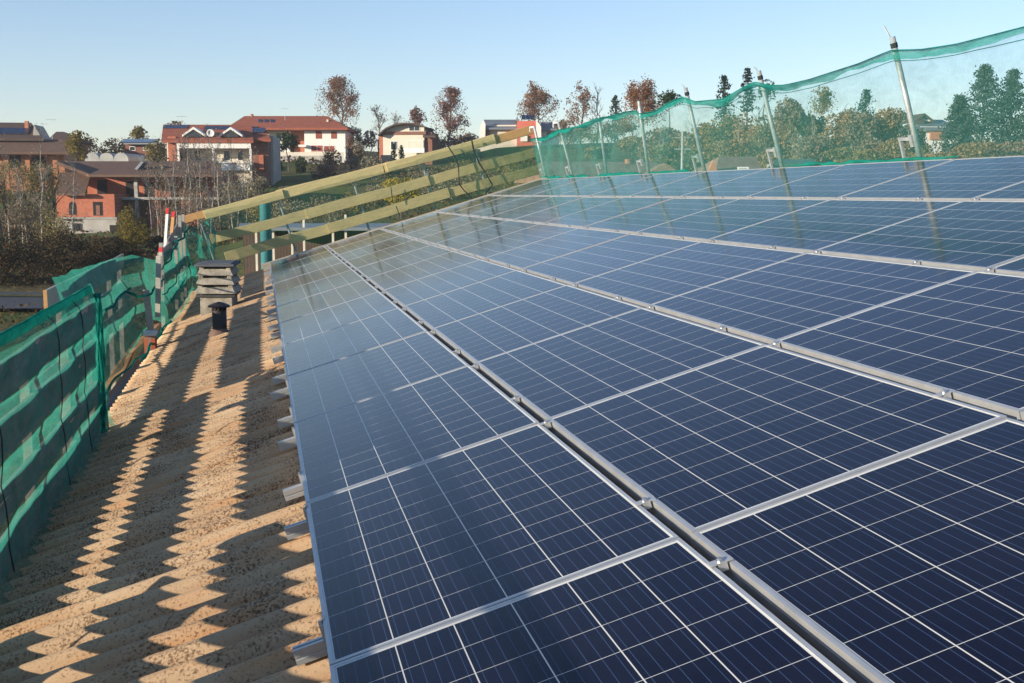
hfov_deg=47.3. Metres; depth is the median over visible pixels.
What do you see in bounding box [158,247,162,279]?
painted board
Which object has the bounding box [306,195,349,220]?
scrub bush
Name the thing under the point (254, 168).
birch tree
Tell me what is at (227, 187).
birch tree
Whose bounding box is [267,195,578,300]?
mounting rail
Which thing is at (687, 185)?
solar panel
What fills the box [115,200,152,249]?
round tree
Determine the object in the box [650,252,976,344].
solar panel
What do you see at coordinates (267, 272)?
mounting rail
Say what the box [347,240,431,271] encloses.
solar panel
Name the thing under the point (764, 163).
broadleaf tree
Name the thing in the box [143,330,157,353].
brick pillar
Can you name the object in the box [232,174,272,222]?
scrub bush
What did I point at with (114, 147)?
hedge shrub
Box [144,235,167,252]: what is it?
bramble bush
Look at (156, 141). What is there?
hedge shrub
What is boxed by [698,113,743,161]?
broadleaf tree
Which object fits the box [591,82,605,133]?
bare tree
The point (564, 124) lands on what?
hedge shrub
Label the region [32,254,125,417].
guard fence
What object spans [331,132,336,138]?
window
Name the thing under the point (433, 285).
solar panel
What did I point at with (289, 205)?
scrub bush
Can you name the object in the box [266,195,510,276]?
mounting rail
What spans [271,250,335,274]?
solar panel
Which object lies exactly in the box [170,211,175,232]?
painted board
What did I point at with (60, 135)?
house
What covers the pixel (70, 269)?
bramble bush
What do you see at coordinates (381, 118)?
bare tree
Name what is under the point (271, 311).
mounting rail
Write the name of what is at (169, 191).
birch tree
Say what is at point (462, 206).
solar panel
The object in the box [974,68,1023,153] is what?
cedar tree
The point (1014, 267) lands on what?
solar panel
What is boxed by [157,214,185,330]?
guard fence
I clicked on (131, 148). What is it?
window
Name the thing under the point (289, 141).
round tree
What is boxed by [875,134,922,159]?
broadleaf tree
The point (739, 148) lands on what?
bush
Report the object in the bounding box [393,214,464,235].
solar panel
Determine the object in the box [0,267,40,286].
bramble bush
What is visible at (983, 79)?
cedar tree
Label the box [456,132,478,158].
hedge shrub
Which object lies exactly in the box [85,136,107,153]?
hedge shrub
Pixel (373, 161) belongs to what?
shrub
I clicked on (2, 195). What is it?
scrub bush
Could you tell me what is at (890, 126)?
broadleaf tree
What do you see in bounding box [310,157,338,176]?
shrub
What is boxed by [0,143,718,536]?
ground
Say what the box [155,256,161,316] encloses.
batten
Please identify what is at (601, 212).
solar panel
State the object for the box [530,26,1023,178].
safety net
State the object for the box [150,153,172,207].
birch tree
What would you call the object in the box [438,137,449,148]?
hedge shrub
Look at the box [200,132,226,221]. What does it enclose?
birch tree
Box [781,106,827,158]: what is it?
broadleaf tree
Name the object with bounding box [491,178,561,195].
solar panel
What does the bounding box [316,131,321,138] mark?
window
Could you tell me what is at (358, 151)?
shrub
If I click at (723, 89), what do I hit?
conifer tree
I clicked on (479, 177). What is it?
scrub bush
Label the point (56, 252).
bramble bush
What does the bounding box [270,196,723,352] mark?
mounting rail
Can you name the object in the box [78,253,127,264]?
bramble bush
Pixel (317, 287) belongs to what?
solar panel
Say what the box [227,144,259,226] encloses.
birch tree
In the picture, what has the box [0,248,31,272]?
bramble bush
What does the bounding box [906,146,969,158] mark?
broadleaf tree
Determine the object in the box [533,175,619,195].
solar panel
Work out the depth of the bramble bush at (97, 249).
74.03 m
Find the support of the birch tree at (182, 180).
on the ground
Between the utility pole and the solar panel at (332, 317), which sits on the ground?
the utility pole
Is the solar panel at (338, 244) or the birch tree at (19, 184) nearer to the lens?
the solar panel at (338, 244)
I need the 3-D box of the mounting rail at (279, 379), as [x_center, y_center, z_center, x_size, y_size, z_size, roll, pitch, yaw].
[0.759,-0.544,8.792,5.279,0.162,0.040,-18,11,-9]
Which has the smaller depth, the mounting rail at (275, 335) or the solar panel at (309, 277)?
the mounting rail at (275, 335)
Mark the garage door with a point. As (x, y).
(384, 157)
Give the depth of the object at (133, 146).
170.89 m
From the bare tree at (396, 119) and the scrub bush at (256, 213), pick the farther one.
the bare tree at (396, 119)
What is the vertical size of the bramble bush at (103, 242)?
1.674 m
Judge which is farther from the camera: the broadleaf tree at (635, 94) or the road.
the broadleaf tree at (635, 94)
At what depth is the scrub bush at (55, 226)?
92.05 m
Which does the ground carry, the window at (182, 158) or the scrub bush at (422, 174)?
the scrub bush at (422, 174)
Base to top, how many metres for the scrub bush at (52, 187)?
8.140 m
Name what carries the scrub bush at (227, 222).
on the ground
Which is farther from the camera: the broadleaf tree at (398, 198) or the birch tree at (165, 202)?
the birch tree at (165, 202)
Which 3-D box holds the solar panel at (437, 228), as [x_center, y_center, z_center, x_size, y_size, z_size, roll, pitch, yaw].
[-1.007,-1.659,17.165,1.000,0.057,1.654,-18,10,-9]
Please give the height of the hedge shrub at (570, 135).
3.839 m
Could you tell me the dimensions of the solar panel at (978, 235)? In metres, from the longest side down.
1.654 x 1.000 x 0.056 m
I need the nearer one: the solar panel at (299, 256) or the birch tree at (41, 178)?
the solar panel at (299, 256)
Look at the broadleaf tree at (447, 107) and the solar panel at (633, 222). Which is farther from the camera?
the broadleaf tree at (447, 107)
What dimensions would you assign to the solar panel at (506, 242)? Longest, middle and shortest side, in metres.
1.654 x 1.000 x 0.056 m
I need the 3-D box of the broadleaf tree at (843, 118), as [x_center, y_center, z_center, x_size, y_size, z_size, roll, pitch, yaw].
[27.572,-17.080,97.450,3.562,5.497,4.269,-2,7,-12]
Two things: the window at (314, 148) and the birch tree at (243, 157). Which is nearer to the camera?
the birch tree at (243, 157)
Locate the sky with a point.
(101, 69)
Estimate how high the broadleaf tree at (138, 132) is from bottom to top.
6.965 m
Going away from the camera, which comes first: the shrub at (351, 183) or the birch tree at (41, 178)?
the birch tree at (41, 178)
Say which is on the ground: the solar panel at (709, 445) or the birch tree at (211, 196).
the birch tree at (211, 196)
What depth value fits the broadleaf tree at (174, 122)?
168.63 m
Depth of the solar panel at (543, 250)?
10.63 m
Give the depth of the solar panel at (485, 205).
18.93 m
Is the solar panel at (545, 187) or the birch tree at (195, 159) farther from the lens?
the birch tree at (195, 159)
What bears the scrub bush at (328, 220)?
on the ground
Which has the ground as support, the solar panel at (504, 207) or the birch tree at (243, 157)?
the birch tree at (243, 157)
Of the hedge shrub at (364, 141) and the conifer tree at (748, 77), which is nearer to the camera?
the conifer tree at (748, 77)
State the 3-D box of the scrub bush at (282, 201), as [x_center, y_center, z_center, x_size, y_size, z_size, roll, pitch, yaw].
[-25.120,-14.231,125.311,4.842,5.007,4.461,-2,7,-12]
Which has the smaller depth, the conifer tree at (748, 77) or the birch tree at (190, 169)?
the birch tree at (190, 169)
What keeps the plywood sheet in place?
on the metal sheet
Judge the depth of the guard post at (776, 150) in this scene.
12.16 m
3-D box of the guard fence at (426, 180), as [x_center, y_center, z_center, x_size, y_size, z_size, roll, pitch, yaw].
[-2.627,-2.482,22.134,6.800,1.814,0.161,-18,11,-9]
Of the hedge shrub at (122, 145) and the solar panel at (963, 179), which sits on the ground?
the hedge shrub at (122, 145)
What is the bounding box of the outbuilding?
[239,215,392,274]
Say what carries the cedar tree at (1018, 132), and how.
on the ground
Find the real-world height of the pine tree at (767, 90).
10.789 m
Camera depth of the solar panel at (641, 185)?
14.23 m
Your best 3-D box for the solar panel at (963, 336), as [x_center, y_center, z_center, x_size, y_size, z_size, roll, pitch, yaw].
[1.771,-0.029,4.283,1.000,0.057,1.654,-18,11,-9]
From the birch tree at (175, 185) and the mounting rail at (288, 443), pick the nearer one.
the mounting rail at (288, 443)
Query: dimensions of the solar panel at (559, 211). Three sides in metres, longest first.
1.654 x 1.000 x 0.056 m
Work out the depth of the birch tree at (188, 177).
103.22 m
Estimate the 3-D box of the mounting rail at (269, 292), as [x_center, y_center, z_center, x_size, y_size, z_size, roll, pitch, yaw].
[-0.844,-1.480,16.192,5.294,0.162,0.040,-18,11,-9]
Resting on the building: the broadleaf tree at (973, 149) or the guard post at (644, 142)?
the guard post at (644, 142)
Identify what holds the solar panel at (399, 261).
attached to the mounting rail at (273, 302)
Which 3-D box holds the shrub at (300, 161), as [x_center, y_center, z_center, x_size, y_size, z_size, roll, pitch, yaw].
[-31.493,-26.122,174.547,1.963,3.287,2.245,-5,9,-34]
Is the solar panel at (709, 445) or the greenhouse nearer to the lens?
the solar panel at (709, 445)
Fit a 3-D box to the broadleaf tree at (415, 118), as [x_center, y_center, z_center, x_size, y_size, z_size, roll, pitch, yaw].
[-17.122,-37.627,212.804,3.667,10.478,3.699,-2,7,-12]
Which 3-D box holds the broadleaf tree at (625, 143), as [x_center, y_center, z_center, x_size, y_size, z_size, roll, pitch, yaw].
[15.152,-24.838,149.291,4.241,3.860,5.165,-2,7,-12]
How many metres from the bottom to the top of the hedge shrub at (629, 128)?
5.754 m
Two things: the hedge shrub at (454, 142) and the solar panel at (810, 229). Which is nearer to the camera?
the solar panel at (810, 229)
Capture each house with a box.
[0,121,78,192]
[50,132,92,160]
[53,161,246,233]
[161,125,280,185]
[231,114,358,163]
[378,123,438,164]
[480,115,566,151]
[514,159,675,183]
[692,156,760,171]
[897,113,957,153]
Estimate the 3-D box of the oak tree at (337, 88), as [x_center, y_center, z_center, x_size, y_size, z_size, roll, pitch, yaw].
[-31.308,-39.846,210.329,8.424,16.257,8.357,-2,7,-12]
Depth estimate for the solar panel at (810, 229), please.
7.55 m
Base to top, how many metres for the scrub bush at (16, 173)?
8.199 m
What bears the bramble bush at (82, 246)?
on the ground
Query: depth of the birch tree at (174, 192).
88.88 m
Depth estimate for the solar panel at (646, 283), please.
7.38 m
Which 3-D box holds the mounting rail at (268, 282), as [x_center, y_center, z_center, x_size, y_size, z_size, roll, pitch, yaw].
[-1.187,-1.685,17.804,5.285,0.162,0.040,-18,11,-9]
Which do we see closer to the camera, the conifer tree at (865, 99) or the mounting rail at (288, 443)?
the mounting rail at (288, 443)
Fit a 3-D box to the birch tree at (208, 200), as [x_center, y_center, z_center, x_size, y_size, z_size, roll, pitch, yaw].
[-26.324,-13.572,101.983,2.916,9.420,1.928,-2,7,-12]
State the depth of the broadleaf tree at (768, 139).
91.17 m
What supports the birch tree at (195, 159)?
on the ground
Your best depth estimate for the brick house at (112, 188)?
128.15 m
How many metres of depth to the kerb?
55.90 m
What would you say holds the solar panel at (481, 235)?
attached to the mounting rail at (273, 302)
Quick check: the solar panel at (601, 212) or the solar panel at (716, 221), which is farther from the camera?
the solar panel at (601, 212)
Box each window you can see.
[129,146,135,150]
[181,150,188,160]
[194,150,200,160]
[223,150,230,160]
[237,150,242,160]
[311,145,322,151]
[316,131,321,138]
[324,146,334,151]
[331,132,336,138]
[390,141,396,149]
[407,140,422,147]
[409,126,419,130]
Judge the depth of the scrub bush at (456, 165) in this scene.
129.19 m
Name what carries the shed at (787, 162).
on the ground
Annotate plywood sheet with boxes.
[105,322,160,389]
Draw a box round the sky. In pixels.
[0,0,1023,153]
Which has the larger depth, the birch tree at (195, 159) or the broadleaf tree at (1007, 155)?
the birch tree at (195, 159)
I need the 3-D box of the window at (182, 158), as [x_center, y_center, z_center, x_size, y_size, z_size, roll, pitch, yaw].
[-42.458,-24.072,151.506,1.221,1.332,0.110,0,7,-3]
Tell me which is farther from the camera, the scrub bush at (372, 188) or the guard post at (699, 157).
the scrub bush at (372, 188)
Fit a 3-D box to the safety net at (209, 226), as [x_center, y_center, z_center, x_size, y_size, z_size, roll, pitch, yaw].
[-5.555,-1.427,21.118,0.770,1.530,0.287,-18,11,-9]
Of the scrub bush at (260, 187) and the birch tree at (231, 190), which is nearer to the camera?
the birch tree at (231, 190)
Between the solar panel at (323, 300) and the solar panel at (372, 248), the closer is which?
the solar panel at (323, 300)
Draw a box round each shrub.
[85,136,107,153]
[98,138,121,153]
[117,138,127,152]
[155,138,166,152]
[295,156,306,172]
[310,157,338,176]
[322,145,341,171]
[330,154,359,186]
[344,134,355,171]
[349,125,368,159]
[350,140,366,169]
[358,151,384,184]
[360,130,378,160]
[390,143,398,160]
[398,145,404,158]
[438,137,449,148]
[443,134,465,158]
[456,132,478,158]
[552,119,573,146]
[558,129,585,148]
[577,125,603,146]
[598,121,626,147]
[615,116,639,138]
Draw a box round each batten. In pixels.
[143,290,153,330]
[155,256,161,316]
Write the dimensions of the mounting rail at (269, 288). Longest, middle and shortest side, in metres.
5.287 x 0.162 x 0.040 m
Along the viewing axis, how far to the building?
5.28 m
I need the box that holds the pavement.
[0,292,42,294]
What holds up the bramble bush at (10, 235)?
on the ground
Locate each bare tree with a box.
[369,105,393,154]
[391,111,406,123]
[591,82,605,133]
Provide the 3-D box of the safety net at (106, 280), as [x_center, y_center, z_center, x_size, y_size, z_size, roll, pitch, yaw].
[-4.646,-0.731,15.045,0.493,1.242,13.401,-2,7,-12]
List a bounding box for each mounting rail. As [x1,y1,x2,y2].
[264,195,502,274]
[265,195,532,284]
[265,195,547,290]
[265,195,559,294]
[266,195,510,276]
[266,195,522,280]
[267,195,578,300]
[267,195,592,305]
[267,195,616,314]
[267,196,661,331]
[268,195,633,320]
[270,196,684,338]
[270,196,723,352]
[270,197,845,399]
[272,196,753,363]
[272,196,807,383]
[277,197,923,427]
[278,197,980,451]
[283,260,922,500]
[284,267,996,539]
[292,389,955,665]
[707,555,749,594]
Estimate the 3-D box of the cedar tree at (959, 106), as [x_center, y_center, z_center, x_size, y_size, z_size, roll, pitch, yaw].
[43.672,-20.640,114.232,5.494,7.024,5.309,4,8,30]
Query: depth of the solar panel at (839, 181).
9.35 m
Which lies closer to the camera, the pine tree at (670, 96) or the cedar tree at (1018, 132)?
the cedar tree at (1018, 132)
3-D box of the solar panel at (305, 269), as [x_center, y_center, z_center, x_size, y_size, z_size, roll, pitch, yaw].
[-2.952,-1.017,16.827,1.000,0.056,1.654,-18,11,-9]
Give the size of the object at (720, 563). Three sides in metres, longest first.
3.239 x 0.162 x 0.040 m
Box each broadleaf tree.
[64,130,90,160]
[128,125,148,138]
[143,142,168,160]
[165,120,182,124]
[377,168,420,220]
[408,105,427,125]
[430,85,471,162]
[515,80,561,123]
[564,80,595,143]
[584,141,612,158]
[614,135,642,158]
[618,73,666,127]
[634,123,680,160]
[649,142,698,170]
[673,118,718,170]
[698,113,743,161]
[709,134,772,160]
[732,105,772,145]
[748,116,798,157]
[758,153,802,168]
[761,95,806,153]
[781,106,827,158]
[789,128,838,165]
[806,86,837,118]
[820,145,888,162]
[822,105,862,149]
[842,111,883,157]
[874,105,908,152]
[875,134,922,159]
[896,122,932,153]
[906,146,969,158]
[951,133,1007,157]
[990,149,1022,156]
[995,131,1023,156]
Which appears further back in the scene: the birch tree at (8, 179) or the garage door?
the garage door
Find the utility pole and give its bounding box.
[674,131,689,169]
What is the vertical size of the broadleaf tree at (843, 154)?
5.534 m
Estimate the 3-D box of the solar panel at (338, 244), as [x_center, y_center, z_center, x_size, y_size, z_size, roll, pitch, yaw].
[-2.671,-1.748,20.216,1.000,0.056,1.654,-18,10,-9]
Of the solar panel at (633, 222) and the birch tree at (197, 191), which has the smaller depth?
the solar panel at (633, 222)
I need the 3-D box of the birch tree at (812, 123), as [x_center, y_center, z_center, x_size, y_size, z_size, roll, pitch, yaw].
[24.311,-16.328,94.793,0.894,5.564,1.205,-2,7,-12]
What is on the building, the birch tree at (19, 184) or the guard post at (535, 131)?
the guard post at (535, 131)
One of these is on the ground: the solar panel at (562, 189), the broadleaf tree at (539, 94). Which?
the broadleaf tree at (539, 94)
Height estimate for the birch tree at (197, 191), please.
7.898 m
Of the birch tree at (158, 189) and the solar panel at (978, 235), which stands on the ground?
the birch tree at (158, 189)
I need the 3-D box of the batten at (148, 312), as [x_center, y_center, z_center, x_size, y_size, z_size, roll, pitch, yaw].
[-4.219,-0.322,13.600,0.071,0.551,0.169,-7,10,-44]
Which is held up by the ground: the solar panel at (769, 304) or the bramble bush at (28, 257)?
the bramble bush at (28, 257)
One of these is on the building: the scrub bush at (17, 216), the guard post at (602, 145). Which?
the guard post at (602, 145)
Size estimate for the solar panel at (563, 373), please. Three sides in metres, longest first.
1.654 x 1.000 x 0.058 m
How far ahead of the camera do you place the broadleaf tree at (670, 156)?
89.33 m
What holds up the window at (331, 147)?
in the house at (317, 135)
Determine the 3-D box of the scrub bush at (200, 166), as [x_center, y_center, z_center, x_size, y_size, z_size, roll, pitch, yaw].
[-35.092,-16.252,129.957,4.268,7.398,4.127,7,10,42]
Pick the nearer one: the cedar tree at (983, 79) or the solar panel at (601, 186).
the solar panel at (601, 186)
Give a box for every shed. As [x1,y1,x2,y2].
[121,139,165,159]
[767,159,814,167]
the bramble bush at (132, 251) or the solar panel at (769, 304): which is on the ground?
the bramble bush at (132, 251)
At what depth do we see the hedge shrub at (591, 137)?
202.73 m
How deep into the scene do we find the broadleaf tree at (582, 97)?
219.47 m
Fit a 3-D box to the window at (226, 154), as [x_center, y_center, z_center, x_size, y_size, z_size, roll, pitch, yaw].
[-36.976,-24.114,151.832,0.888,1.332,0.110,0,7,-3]
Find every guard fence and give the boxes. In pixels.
[0,306,100,583]
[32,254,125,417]
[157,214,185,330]
[185,125,538,259]
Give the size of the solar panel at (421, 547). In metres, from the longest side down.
1.654 x 1.000 x 0.056 m
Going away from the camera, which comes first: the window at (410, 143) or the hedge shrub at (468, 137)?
the window at (410, 143)
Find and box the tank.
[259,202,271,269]
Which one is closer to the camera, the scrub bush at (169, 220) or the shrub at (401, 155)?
the scrub bush at (169, 220)
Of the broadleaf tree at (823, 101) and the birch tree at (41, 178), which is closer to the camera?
the birch tree at (41, 178)
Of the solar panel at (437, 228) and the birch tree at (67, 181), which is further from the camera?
the birch tree at (67, 181)
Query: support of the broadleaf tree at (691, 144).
on the ground
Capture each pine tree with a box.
[654,89,682,126]
[758,79,777,129]
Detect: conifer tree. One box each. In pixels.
[606,95,625,142]
[711,74,734,118]
[736,68,758,124]
[853,88,875,119]
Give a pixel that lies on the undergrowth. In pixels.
(96, 236)
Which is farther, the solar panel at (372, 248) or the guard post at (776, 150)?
the solar panel at (372, 248)
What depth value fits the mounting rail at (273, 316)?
12.54 m
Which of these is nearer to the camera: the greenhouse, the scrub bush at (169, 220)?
the scrub bush at (169, 220)
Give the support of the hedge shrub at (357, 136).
on the ground
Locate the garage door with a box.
[381,155,391,163]
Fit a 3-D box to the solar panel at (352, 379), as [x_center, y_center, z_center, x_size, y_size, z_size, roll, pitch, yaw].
[-0.869,0.207,7.165,1.000,0.058,1.654,-18,10,-9]
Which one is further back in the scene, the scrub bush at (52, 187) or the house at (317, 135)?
the house at (317, 135)
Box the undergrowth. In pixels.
[0,155,545,334]
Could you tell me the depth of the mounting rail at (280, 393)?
7.76 m
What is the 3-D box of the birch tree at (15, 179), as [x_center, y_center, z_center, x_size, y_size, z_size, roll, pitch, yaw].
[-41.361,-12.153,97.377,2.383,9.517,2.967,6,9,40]
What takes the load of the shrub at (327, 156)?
on the ground
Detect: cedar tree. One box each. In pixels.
[930,93,985,157]
[942,63,1023,156]
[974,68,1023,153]
[996,108,1023,142]
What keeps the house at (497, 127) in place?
on the ground
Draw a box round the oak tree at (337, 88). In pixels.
[314,74,360,125]
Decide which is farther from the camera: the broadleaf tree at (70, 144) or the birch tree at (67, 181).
the broadleaf tree at (70, 144)
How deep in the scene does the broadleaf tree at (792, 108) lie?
98.72 m
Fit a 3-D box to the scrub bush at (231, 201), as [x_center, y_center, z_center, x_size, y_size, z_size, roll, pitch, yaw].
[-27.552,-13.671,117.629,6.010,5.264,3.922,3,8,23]
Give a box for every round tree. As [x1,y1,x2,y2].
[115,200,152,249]
[277,129,299,171]
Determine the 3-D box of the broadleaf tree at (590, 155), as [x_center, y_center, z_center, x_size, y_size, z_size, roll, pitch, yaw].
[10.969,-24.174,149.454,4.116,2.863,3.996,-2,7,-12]
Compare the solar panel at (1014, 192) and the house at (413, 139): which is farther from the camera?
the house at (413, 139)
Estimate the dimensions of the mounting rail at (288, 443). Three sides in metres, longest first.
5.269 x 0.162 x 0.040 m
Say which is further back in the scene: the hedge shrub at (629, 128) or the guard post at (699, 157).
the hedge shrub at (629, 128)
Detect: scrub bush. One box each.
[0,160,40,245]
[0,176,25,232]
[0,194,58,247]
[21,160,74,242]
[32,208,71,251]
[148,203,196,241]
[176,190,214,233]
[177,162,216,196]
[196,204,239,242]
[211,179,253,224]
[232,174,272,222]
[242,204,275,222]
[271,185,298,218]
[271,199,315,222]
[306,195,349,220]
[323,210,350,222]
[340,191,376,211]
[361,184,387,206]
[407,165,440,194]
[424,178,458,203]
[442,159,475,187]
[457,171,496,195]
[495,163,524,190]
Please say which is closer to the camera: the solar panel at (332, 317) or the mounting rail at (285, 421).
the mounting rail at (285, 421)
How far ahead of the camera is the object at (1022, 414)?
3.38 m
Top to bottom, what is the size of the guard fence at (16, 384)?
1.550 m
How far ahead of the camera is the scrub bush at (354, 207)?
94.53 m
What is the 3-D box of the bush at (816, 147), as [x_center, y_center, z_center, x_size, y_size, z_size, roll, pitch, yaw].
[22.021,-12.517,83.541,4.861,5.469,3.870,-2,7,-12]
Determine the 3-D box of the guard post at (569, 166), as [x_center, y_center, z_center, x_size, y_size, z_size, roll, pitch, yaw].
[0.922,-3.239,20.488,0.065,1.246,0.393,-18,11,-9]
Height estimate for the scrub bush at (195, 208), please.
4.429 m
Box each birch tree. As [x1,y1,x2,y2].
[0,134,16,238]
[0,139,32,242]
[8,159,40,240]
[23,123,60,244]
[57,140,88,232]
[137,148,156,238]
[144,149,169,235]
[145,134,171,237]
[149,136,168,235]
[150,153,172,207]
[158,166,177,234]
[159,129,194,223]
[167,159,183,215]
[169,134,189,208]
[171,139,194,214]
[178,122,198,234]
[180,129,200,233]
[188,154,207,223]
[189,126,211,235]
[192,137,224,219]
[200,127,227,240]
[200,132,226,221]
[207,122,228,230]
[219,161,244,242]
[220,166,234,225]
[223,130,250,236]
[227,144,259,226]
[235,150,259,222]
[240,158,264,218]
[807,108,816,137]
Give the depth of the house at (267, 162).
151.17 m
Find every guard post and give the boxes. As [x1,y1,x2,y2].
[529,126,544,177]
[553,121,573,175]
[596,115,607,174]
[636,100,650,173]
[681,84,706,171]
[753,67,784,167]
[883,26,922,157]
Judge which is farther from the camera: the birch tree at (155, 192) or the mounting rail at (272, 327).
the birch tree at (155, 192)
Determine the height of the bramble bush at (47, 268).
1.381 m
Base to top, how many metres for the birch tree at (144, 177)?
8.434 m
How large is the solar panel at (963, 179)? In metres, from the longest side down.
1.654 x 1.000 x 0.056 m
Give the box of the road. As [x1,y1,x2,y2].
[0,297,43,308]
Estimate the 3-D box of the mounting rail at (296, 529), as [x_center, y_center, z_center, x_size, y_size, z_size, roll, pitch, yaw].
[1.086,0.091,4.954,4.227,0.162,0.040,-18,11,-9]
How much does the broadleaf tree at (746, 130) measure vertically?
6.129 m
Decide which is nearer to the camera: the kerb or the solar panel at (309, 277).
the solar panel at (309, 277)
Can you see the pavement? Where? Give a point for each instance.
(36, 293)
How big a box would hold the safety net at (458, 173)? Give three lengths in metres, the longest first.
6.697 x 1.378 x 0.089 m
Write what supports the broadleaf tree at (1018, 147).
on the ground
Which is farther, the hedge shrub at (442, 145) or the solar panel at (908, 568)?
the hedge shrub at (442, 145)
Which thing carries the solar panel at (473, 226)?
attached to the mounting rail at (269, 292)
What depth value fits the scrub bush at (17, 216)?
94.81 m
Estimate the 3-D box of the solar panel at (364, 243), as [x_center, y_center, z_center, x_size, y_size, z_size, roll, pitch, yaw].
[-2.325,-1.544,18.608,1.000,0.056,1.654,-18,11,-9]
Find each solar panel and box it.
[270,246,328,267]
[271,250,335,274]
[272,256,342,283]
[273,262,351,292]
[275,269,363,305]
[276,279,378,322]
[279,291,398,344]
[282,308,426,375]
[287,331,468,422]
[294,365,538,501]
[306,423,678,665]
[327,229,388,251]
[330,537,855,682]
[332,232,400,255]
[339,236,414,263]
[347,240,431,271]
[356,245,451,281]
[368,251,479,294]
[383,212,446,231]
[383,259,515,311]
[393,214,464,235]
[404,216,482,239]
[404,270,566,335]
[419,218,508,244]
[433,284,640,370]
[435,220,539,250]
[438,196,504,213]
[452,196,526,215]
[458,224,576,259]
[469,196,552,217]
[476,307,764,429]
[486,228,630,270]
[489,196,585,219]
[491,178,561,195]
[510,177,587,195]
[513,197,622,223]
[522,234,701,284]
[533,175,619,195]
[544,197,674,227]
[548,344,1006,549]
[557,173,659,196]
[573,241,806,307]
[584,198,740,233]
[589,171,705,196]
[629,168,766,197]
[636,198,829,241]
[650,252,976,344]
[679,164,844,197]
[692,417,1023,682]
[707,199,960,252]
[745,159,953,198]
[776,271,1023,421]
[814,200,1023,270]
[837,156,1023,200]
[971,181,1023,200]
[991,256,1023,275]
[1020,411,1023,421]
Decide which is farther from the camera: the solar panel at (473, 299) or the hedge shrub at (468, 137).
the hedge shrub at (468, 137)
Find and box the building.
[0,178,857,682]
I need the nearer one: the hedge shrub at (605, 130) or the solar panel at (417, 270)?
the solar panel at (417, 270)
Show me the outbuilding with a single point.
(252, 263)
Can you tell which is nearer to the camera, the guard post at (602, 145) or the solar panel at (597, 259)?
the solar panel at (597, 259)
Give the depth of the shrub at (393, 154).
179.06 m
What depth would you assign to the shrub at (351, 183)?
149.56 m
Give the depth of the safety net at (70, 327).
6.53 m
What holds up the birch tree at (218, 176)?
on the ground
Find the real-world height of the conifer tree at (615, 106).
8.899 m
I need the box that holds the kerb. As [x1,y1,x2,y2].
[0,306,43,307]
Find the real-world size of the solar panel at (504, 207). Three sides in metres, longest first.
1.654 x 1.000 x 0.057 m
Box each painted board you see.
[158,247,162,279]
[163,208,168,246]
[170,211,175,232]
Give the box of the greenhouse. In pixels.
[85,153,148,160]
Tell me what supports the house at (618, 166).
on the ground
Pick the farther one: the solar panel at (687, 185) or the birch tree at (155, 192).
the birch tree at (155, 192)
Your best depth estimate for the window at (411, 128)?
195.13 m
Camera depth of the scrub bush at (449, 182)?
94.32 m
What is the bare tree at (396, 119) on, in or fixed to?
on the ground
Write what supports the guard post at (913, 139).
on the building
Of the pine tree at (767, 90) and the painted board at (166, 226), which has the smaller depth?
the painted board at (166, 226)
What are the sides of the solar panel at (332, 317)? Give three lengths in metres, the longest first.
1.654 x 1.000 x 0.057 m
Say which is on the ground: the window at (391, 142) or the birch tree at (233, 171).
the birch tree at (233, 171)
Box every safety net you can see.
[0,283,114,579]
[52,224,192,400]
[185,217,217,289]
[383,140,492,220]
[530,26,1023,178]
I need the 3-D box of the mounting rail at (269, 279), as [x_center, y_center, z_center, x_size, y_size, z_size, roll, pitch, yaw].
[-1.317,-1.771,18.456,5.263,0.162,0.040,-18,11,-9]
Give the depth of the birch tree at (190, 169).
109.06 m
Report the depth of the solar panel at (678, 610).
2.80 m
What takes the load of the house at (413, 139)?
on the ground
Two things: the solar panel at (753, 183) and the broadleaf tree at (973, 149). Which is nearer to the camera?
the solar panel at (753, 183)
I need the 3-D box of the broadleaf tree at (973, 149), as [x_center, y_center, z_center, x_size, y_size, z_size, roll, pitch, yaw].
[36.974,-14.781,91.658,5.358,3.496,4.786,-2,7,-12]
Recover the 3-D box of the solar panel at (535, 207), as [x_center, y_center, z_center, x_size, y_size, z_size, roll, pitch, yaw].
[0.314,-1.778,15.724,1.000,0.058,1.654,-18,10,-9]
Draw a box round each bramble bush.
[0,229,52,257]
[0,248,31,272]
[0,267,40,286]
[1,249,57,268]
[4,235,77,262]
[14,261,84,283]
[33,231,93,253]
[34,253,99,267]
[63,266,85,272]
[77,243,119,264]
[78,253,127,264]
[86,236,130,250]
[110,248,153,260]
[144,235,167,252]
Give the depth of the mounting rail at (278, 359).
9.32 m
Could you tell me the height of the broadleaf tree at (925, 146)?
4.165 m
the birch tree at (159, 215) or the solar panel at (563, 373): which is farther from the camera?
the birch tree at (159, 215)
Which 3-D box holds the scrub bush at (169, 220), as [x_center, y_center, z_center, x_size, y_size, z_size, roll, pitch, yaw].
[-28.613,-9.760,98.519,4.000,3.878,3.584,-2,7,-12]
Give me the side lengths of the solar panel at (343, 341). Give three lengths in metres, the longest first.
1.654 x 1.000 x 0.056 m
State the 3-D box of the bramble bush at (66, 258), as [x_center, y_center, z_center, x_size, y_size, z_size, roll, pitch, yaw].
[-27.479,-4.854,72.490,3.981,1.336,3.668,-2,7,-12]
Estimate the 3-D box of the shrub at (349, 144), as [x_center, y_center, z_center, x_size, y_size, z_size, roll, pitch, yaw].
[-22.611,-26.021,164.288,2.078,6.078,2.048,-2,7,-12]
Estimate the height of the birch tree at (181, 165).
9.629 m
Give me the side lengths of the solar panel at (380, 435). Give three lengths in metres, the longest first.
1.654 x 1.000 x 0.056 m
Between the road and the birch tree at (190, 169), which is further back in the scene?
the birch tree at (190, 169)

